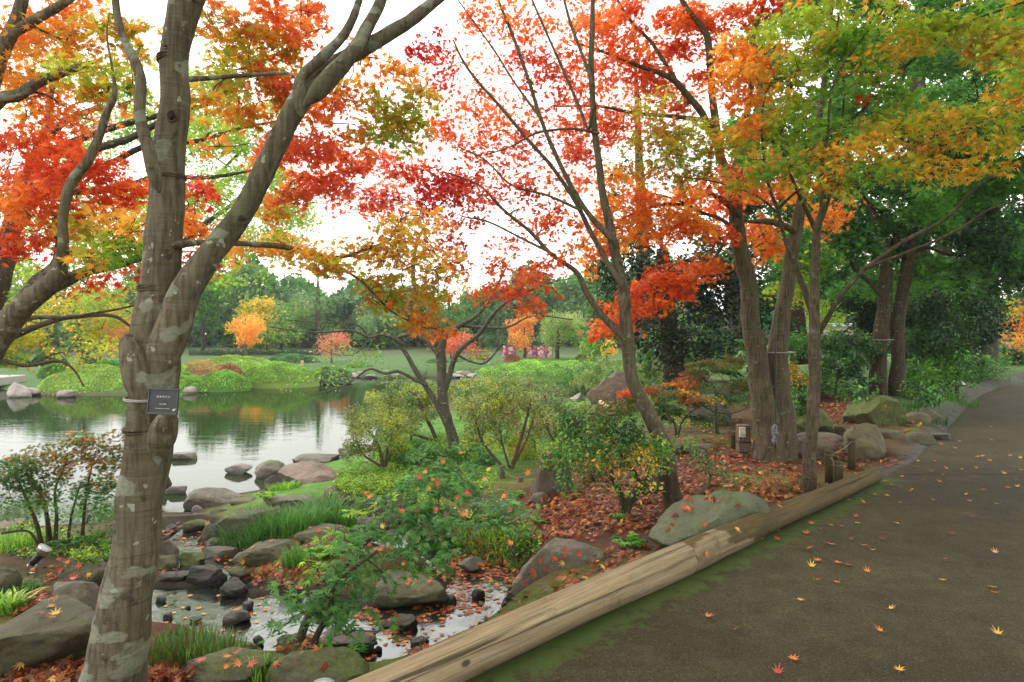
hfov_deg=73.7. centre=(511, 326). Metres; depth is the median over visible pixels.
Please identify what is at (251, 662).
maple leaf
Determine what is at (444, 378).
twisted tree
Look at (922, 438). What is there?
rock
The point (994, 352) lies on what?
conifer tree
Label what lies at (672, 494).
trunk
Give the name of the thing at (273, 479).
rock
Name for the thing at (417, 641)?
rock
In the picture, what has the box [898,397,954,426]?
grass tuft
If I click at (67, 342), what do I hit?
tree
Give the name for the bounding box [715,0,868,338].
evergreen tree
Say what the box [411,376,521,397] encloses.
azalea
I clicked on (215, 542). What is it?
rock
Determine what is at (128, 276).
tree
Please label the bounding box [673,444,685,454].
rock
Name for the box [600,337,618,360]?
tree
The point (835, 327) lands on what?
garden wall
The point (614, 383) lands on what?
rock
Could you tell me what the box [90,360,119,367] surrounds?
clipped azalea
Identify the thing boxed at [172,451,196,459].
rock
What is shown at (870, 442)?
rock
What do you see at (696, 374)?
shrub
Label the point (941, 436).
rock
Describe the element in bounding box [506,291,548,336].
tree
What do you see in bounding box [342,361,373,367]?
shrub
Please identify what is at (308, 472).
rock
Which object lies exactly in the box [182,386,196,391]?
rock
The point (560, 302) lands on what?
tree
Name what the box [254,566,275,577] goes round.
rock
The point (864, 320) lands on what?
shrub
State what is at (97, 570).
rock
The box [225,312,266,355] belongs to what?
tree
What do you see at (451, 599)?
rock
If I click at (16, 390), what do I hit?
rock
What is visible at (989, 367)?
shrub
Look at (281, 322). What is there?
tree
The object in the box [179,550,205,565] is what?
rock
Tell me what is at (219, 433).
pond water
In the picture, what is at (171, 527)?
rock
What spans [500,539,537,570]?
grass tuft
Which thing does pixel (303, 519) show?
grass tuft
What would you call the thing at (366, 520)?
rock
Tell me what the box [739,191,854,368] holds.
evergreen tree
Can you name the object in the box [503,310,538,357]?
tree
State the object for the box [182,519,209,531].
rock
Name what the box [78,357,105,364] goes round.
clipped azalea
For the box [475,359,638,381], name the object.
grass bank
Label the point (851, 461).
wooden stake
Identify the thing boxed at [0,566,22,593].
rock
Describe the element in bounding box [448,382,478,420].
azalea
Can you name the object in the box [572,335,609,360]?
tree
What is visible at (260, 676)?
grass tuft
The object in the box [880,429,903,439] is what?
rock
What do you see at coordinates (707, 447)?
rock
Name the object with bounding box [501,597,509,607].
rock
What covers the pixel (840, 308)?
tree
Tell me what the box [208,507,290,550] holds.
grass tuft
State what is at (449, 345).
tree
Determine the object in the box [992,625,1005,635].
maple leaf
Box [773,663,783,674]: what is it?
maple leaf
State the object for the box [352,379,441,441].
azalea
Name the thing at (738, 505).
maple leaf
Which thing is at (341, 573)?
maple sapling
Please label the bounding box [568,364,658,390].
azalea
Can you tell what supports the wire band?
attached to the maple tree at (760, 358)
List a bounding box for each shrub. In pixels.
[0,355,30,367]
[0,428,124,546]
[30,352,69,366]
[212,362,244,375]
[268,353,319,362]
[312,365,352,383]
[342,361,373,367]
[392,438,495,470]
[425,358,462,363]
[473,355,488,359]
[503,354,521,361]
[550,392,675,515]
[557,353,622,395]
[574,354,588,359]
[617,384,728,437]
[618,301,737,387]
[644,434,742,495]
[660,355,750,432]
[694,339,767,374]
[788,332,808,392]
[791,327,887,394]
[824,253,893,372]
[887,252,1003,397]
[941,349,1012,382]
[943,277,1019,375]
[975,341,1023,365]
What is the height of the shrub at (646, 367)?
2.333 m
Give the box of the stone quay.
[0,375,25,385]
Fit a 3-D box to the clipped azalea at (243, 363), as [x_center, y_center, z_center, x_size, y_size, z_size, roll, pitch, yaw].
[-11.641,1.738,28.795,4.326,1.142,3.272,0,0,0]
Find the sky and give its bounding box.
[0,0,1023,333]
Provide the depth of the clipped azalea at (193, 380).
24.17 m
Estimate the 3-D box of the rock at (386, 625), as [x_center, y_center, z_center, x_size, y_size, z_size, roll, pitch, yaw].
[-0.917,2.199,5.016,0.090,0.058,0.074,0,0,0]
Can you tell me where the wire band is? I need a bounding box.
[767,351,795,352]
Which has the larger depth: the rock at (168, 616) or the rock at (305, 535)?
the rock at (305, 535)
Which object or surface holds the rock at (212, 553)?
in the stream water at (215, 608)
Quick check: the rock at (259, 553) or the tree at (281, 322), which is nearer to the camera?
the rock at (259, 553)
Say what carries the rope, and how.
attached to the wooden stake at (828, 468)
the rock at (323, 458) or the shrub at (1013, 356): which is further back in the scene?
the shrub at (1013, 356)
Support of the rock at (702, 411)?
on the ground at (420, 356)
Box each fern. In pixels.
[17,578,41,589]
[46,535,85,547]
[88,539,111,550]
[254,491,277,499]
[303,545,340,558]
[322,540,352,552]
[507,490,525,497]
[527,515,547,522]
[608,513,626,519]
[610,533,649,547]
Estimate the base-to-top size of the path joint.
0.001 m
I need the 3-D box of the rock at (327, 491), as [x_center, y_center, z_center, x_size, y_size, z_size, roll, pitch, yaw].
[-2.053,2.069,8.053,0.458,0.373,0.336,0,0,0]
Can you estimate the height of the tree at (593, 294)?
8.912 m
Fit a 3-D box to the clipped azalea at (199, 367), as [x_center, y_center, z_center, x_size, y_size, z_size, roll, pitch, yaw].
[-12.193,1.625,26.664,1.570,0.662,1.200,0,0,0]
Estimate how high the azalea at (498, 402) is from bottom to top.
1.230 m
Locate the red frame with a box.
[467,350,487,358]
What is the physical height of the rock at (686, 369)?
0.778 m
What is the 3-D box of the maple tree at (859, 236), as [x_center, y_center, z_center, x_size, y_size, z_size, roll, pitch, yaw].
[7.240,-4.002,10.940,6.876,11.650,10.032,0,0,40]
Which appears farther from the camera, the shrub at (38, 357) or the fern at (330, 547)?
the shrub at (38, 357)
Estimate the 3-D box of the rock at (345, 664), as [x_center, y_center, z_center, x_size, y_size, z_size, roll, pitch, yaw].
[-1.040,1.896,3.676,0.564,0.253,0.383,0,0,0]
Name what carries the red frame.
on the ground at (420, 356)
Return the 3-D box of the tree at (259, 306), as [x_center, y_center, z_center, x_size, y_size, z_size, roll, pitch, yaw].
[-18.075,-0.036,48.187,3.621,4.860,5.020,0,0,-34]
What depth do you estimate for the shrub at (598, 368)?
18.79 m
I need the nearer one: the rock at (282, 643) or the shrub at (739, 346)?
the rock at (282, 643)
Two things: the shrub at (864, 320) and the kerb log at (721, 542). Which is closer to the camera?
the kerb log at (721, 542)
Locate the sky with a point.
(154, 11)
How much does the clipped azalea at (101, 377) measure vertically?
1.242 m
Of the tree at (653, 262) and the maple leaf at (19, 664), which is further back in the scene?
the tree at (653, 262)
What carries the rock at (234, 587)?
in the stream water at (215, 608)
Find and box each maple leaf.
[13,660,26,670]
[50,607,60,614]
[193,654,205,662]
[231,657,246,666]
[241,658,257,667]
[735,501,742,513]
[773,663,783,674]
[893,664,904,672]
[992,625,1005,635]
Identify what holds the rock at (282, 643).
on the ground at (420, 356)
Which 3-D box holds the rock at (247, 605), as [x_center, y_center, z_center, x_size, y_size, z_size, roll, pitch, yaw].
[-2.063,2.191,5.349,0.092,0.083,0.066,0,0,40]
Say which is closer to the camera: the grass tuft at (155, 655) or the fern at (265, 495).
the grass tuft at (155, 655)
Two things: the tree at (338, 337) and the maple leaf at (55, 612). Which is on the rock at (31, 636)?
the maple leaf at (55, 612)
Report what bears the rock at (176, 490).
in the pond water at (219, 433)
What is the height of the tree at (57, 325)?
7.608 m
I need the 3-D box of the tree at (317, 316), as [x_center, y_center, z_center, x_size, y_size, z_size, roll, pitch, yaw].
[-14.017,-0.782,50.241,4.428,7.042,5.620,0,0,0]
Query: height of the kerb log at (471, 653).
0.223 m
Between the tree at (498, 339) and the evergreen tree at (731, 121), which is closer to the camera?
the evergreen tree at (731, 121)
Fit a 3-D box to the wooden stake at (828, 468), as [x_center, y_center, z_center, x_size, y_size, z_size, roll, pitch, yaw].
[3.223,1.455,6.941,0.088,0.389,0.089,0,0,0]
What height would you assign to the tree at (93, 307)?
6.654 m
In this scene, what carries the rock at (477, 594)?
in the stream water at (215, 608)
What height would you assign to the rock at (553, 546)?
0.576 m
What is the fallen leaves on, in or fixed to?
on the ground at (420, 356)
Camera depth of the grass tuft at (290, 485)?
9.05 m
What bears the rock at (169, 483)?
in the pond water at (219, 433)
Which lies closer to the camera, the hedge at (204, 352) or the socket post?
the socket post
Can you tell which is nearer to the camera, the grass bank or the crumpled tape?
the crumpled tape
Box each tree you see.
[0,0,230,362]
[0,18,337,386]
[0,99,321,296]
[4,289,37,349]
[9,281,80,350]
[57,310,104,361]
[65,280,129,348]
[67,0,471,681]
[90,305,130,356]
[116,264,139,331]
[194,272,234,349]
[221,271,252,346]
[224,293,279,350]
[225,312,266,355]
[242,295,311,349]
[242,310,295,350]
[264,188,578,448]
[276,285,327,347]
[289,276,348,351]
[300,0,677,477]
[313,328,354,362]
[321,289,376,347]
[353,297,407,348]
[385,283,446,345]
[418,279,484,345]
[420,312,473,351]
[425,328,481,358]
[447,281,507,346]
[477,295,516,350]
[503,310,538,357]
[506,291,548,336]
[536,274,587,344]
[537,305,586,358]
[554,0,854,463]
[572,148,767,379]
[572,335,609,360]
[574,0,725,354]
[577,261,631,341]
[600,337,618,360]
[616,0,1023,492]
[629,248,698,336]
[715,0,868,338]
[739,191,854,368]
[762,0,1023,395]
[768,0,1023,368]
[803,7,984,348]
[803,245,856,343]
[970,0,1023,147]
[980,201,1023,361]
[998,295,1023,356]
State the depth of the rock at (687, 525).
5.05 m
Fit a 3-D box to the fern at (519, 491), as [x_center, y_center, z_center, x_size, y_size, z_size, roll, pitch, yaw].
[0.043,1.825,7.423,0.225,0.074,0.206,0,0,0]
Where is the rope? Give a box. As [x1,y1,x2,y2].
[503,435,850,478]
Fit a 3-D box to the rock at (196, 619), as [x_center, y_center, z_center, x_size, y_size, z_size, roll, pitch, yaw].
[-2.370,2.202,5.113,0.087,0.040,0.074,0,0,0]
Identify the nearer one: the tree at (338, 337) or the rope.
the rope
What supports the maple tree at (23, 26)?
on the ground at (420, 356)
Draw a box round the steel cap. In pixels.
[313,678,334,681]
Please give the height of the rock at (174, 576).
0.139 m
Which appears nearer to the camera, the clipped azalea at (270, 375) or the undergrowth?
the undergrowth
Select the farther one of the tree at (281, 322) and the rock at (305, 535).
the tree at (281, 322)
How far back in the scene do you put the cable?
7.95 m
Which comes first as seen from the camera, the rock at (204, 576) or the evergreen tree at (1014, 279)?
the rock at (204, 576)
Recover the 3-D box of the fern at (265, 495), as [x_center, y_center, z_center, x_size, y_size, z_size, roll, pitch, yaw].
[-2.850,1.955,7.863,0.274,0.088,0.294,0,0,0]
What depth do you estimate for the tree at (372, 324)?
54.20 m
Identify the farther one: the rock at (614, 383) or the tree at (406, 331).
the tree at (406, 331)
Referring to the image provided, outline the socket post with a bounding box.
[735,424,750,454]
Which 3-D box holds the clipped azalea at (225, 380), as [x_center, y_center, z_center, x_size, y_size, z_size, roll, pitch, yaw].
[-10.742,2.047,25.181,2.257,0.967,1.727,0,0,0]
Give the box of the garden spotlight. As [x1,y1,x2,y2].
[27,543,52,574]
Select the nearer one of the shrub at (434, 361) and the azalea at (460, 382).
the azalea at (460, 382)
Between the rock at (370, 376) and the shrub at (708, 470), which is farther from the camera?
the rock at (370, 376)
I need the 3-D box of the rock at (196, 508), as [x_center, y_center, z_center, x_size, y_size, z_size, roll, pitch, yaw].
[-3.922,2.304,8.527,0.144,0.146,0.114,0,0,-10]
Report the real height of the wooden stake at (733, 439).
0.318 m
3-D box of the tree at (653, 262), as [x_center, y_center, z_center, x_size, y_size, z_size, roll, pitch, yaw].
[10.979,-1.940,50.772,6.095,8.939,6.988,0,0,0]
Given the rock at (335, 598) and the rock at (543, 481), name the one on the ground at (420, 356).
the rock at (543, 481)
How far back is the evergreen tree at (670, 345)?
14.63 m
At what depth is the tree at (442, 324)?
49.96 m
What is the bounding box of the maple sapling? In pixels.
[257,441,543,652]
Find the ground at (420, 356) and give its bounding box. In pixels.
[0,334,1023,681]
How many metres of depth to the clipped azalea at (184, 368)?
26.08 m
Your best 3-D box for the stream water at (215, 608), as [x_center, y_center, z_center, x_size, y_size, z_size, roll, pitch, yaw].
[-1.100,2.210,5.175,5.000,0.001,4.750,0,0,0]
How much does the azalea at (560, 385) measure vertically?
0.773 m
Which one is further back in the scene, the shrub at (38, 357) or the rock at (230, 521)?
the shrub at (38, 357)
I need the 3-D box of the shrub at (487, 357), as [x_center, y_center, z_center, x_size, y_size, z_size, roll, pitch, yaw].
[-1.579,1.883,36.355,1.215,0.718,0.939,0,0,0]
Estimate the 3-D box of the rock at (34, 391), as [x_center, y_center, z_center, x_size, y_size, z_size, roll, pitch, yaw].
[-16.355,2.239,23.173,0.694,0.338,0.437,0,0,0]
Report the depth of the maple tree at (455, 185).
7.00 m
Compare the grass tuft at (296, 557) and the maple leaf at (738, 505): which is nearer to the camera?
the maple leaf at (738, 505)
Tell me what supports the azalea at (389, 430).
on the ground at (420, 356)
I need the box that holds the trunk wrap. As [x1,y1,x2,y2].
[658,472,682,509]
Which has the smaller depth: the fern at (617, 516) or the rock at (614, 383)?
the fern at (617, 516)
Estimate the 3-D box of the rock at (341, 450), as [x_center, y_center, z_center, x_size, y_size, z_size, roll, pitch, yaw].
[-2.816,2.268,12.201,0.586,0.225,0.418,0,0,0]
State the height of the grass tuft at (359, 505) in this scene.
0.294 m
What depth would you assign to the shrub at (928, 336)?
14.00 m
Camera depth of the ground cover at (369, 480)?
9.63 m
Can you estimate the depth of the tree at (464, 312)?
56.96 m
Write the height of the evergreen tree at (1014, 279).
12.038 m
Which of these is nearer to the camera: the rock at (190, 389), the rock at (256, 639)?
the rock at (256, 639)
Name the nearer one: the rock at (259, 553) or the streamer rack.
the rock at (259, 553)
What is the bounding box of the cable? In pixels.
[774,311,776,448]
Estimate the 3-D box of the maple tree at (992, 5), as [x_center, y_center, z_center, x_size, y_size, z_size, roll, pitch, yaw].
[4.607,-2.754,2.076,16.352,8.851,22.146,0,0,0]
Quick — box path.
[467,384,1023,681]
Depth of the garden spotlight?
5.62 m
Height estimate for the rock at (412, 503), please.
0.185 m
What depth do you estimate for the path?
3.86 m
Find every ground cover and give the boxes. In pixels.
[0,387,952,563]
[333,397,592,495]
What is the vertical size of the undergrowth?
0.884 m
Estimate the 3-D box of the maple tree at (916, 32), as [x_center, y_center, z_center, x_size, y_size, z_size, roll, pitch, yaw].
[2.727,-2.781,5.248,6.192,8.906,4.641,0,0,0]
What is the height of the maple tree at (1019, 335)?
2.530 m
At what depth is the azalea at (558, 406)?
10.65 m
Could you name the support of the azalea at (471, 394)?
on the ground at (420, 356)
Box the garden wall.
[806,323,873,336]
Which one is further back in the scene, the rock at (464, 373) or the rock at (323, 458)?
the rock at (464, 373)
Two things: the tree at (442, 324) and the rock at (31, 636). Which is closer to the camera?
the rock at (31, 636)
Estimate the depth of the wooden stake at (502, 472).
8.62 m
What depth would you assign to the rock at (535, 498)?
7.12 m
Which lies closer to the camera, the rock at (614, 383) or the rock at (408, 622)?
the rock at (408, 622)
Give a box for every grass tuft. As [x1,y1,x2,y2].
[0,524,53,553]
[0,586,46,615]
[1,576,55,594]
[148,633,201,668]
[151,618,247,662]
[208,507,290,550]
[214,500,341,540]
[241,650,279,681]
[265,479,302,491]
[273,538,312,569]
[282,489,371,527]
[349,497,370,516]
[455,509,502,550]
[462,509,545,563]
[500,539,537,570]
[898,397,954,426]
[941,389,982,407]
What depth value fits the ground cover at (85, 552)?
6.50 m
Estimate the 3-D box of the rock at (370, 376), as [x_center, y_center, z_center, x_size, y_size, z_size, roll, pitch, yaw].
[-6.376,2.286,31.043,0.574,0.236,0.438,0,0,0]
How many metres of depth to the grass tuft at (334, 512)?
7.56 m
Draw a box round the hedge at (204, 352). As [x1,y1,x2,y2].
[188,349,320,355]
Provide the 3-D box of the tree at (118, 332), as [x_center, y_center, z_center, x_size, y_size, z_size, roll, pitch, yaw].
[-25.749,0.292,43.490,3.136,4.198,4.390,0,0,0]
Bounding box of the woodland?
[10,253,1023,347]
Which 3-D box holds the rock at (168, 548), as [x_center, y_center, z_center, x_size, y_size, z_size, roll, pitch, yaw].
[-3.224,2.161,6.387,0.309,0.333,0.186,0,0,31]
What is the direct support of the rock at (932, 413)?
on the ground at (420, 356)
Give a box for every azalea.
[36,363,73,378]
[36,364,124,394]
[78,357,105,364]
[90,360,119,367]
[179,372,206,392]
[181,365,190,372]
[183,360,216,375]
[200,369,252,391]
[207,354,268,370]
[243,361,319,388]
[340,403,427,466]
[345,393,421,438]
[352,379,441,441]
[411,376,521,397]
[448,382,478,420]
[450,381,555,468]
[451,382,503,440]
[457,367,556,405]
[499,372,584,437]
[506,431,545,459]
[527,389,612,444]
[541,380,626,394]
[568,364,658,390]
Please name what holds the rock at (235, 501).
on the ground at (420, 356)
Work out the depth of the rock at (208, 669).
3.69 m
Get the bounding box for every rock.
[0,518,34,532]
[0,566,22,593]
[0,594,94,677]
[6,382,31,397]
[29,387,40,395]
[52,581,99,610]
[56,390,76,397]
[57,550,106,583]
[156,596,166,603]
[157,555,177,570]
[158,570,188,581]
[160,539,178,561]
[163,612,172,619]
[165,486,186,493]
[165,524,176,533]
[166,477,171,487]
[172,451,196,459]
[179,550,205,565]
[180,647,285,681]
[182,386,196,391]
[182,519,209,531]
[183,487,241,510]
[186,565,227,587]
[189,617,201,621]
[191,505,202,511]
[200,524,220,539]
[202,546,239,560]
[205,537,222,546]
[210,508,226,514]
[215,506,283,540]
[220,577,247,597]
[222,608,251,625]
[224,463,252,473]
[226,638,261,649]
[228,566,254,578]
[229,497,255,504]
[232,539,296,567]
[242,600,253,609]
[252,635,263,646]
[254,460,284,477]
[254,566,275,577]
[263,495,318,509]
[264,475,285,491]
[265,646,368,681]
[277,632,296,649]
[278,460,342,484]
[292,453,339,462]
[293,523,350,543]
[311,592,337,611]
[319,629,377,652]
[321,485,354,508]
[338,447,366,456]
[357,517,383,532]
[365,374,377,377]
[372,570,448,608]
[373,646,381,652]
[382,621,391,628]
[383,374,398,377]
[391,614,417,631]
[393,490,416,506]
[410,635,428,646]
[441,594,456,605]
[452,374,463,377]
[455,371,470,375]
[458,556,483,572]
[471,588,484,599]
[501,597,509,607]
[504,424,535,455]
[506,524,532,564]
[511,537,605,595]
[530,444,572,495]
[530,492,548,504]
[570,393,585,401]
[586,371,626,417]
[641,475,661,494]
[647,490,769,546]
[662,368,692,390]
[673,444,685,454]
[684,443,715,452]
[686,394,733,425]
[796,408,833,433]
[797,432,843,459]
[833,424,845,433]
[841,394,907,425]
[841,423,885,458]
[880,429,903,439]
[905,432,935,445]
[906,411,931,425]
[919,406,942,423]
[931,433,950,439]
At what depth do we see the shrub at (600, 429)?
5.98 m
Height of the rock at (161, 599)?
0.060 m
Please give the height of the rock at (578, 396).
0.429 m
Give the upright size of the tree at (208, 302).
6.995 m
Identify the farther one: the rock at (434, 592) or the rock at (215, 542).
the rock at (215, 542)
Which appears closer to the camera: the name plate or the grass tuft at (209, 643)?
the name plate
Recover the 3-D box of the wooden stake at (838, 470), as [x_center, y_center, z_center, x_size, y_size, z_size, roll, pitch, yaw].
[3.224,1.495,6.745,0.095,0.311,0.096,0,0,0]
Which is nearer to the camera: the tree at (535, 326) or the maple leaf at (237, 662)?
the maple leaf at (237, 662)
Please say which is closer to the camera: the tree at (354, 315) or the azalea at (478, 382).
the azalea at (478, 382)
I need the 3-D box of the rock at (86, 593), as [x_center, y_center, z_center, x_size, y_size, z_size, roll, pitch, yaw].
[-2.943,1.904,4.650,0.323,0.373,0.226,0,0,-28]
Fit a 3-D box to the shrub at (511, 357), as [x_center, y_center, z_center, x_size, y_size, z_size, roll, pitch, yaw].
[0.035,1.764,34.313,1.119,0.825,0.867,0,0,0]
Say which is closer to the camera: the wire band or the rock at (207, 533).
the rock at (207, 533)
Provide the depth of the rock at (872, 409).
9.91 m
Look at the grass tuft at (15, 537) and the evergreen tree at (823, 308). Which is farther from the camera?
the evergreen tree at (823, 308)
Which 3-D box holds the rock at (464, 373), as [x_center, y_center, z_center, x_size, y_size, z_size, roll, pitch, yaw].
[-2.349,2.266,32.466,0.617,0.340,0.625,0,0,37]
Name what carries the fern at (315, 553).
on the ground at (420, 356)
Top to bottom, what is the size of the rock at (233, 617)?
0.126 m
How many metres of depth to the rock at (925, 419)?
10.08 m
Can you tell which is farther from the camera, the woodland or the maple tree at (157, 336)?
the woodland
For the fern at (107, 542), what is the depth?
6.23 m
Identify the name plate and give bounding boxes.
[123,388,181,414]
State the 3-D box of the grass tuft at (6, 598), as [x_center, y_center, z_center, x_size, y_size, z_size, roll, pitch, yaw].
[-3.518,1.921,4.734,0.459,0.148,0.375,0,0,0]
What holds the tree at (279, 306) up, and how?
on the ground at (420, 356)
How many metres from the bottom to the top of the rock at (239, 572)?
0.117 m
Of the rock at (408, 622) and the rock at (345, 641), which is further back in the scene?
the rock at (408, 622)
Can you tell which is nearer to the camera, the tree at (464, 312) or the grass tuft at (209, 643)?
the grass tuft at (209, 643)
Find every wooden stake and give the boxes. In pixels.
[499,465,504,478]
[731,431,735,448]
[825,450,833,483]
[833,461,843,481]
[847,437,855,469]
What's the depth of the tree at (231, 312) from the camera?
58.88 m
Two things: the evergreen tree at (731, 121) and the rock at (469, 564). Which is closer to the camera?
the rock at (469, 564)
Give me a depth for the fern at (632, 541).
5.25 m
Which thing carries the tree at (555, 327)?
on the ground at (420, 356)
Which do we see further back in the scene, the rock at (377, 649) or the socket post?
the socket post
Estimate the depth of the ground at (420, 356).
8.40 m
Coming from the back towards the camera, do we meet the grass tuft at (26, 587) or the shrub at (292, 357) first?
the shrub at (292, 357)
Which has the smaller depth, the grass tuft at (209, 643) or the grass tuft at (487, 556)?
the grass tuft at (209, 643)
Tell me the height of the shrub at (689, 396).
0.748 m
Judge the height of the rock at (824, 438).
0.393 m
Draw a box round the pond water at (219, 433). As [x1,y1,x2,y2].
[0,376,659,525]
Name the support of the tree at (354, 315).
on the ground at (420, 356)
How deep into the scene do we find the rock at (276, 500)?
7.87 m
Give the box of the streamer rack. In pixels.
[503,345,552,356]
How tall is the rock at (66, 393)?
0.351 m
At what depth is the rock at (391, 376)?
31.20 m
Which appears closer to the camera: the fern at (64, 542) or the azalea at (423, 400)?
the fern at (64, 542)
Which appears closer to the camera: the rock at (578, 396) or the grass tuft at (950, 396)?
the grass tuft at (950, 396)
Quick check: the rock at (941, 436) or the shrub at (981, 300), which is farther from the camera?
the shrub at (981, 300)
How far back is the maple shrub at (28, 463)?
6.18 m
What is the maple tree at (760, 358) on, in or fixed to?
on the ground at (420, 356)
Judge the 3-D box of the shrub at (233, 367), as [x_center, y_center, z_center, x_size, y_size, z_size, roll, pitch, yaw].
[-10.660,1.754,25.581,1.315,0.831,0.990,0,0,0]
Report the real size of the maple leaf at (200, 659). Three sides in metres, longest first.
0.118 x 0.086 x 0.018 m
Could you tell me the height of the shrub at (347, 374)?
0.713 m
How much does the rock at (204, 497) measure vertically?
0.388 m
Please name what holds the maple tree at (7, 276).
on the ground at (420, 356)
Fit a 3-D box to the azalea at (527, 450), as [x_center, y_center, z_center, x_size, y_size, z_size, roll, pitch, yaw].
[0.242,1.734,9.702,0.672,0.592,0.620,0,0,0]
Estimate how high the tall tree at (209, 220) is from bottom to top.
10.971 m
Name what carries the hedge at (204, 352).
on the ground at (420, 356)
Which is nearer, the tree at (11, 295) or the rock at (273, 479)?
the rock at (273, 479)
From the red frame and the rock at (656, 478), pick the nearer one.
the rock at (656, 478)
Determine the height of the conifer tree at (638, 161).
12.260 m
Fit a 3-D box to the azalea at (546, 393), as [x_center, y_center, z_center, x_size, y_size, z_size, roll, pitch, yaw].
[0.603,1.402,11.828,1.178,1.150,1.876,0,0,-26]
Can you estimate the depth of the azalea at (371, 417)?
12.43 m
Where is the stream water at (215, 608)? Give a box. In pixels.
[152,527,515,661]
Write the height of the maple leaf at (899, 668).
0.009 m
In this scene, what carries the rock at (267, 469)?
on the ground at (420, 356)
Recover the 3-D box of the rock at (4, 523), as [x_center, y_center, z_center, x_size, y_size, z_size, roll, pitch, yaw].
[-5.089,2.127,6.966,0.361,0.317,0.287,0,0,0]
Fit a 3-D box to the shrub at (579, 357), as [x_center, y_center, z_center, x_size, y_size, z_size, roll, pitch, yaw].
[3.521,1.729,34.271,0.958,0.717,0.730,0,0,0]
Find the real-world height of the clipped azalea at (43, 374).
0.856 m
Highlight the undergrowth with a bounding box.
[642,369,951,415]
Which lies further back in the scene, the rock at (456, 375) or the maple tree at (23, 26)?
the rock at (456, 375)
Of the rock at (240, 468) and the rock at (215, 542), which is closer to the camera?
the rock at (215, 542)
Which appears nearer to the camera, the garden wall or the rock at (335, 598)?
the rock at (335, 598)
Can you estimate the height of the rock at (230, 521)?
0.405 m
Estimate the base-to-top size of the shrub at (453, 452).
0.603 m
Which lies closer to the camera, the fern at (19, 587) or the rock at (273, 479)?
the fern at (19, 587)
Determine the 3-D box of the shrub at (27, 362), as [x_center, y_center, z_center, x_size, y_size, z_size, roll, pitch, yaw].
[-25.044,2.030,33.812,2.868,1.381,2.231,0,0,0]
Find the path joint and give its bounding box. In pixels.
[939,473,1011,473]
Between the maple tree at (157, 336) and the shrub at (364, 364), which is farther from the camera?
the shrub at (364, 364)
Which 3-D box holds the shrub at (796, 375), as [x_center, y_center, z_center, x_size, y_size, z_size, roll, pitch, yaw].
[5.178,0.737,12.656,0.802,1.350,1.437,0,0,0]
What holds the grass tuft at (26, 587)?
on the ground at (420, 356)
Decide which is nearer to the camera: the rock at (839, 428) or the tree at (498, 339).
the rock at (839, 428)
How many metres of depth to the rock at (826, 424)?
9.01 m
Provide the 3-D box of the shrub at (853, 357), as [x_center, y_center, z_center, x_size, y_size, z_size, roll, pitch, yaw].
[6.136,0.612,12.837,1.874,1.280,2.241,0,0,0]
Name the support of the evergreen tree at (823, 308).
on the ground at (420, 356)
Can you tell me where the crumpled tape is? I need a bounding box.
[771,424,778,442]
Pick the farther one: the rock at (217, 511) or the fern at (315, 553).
the rock at (217, 511)
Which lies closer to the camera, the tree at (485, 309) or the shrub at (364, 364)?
the shrub at (364, 364)
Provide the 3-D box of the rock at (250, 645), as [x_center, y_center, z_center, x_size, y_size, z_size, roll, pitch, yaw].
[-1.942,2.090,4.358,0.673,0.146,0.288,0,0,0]
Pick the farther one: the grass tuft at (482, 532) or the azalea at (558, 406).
the azalea at (558, 406)
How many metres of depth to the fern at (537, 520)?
6.42 m
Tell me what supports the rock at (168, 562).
on the ground at (420, 356)
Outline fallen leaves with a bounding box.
[0,399,921,681]
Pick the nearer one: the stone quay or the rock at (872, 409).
the rock at (872, 409)
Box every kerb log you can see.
[347,542,697,681]
[679,467,881,573]

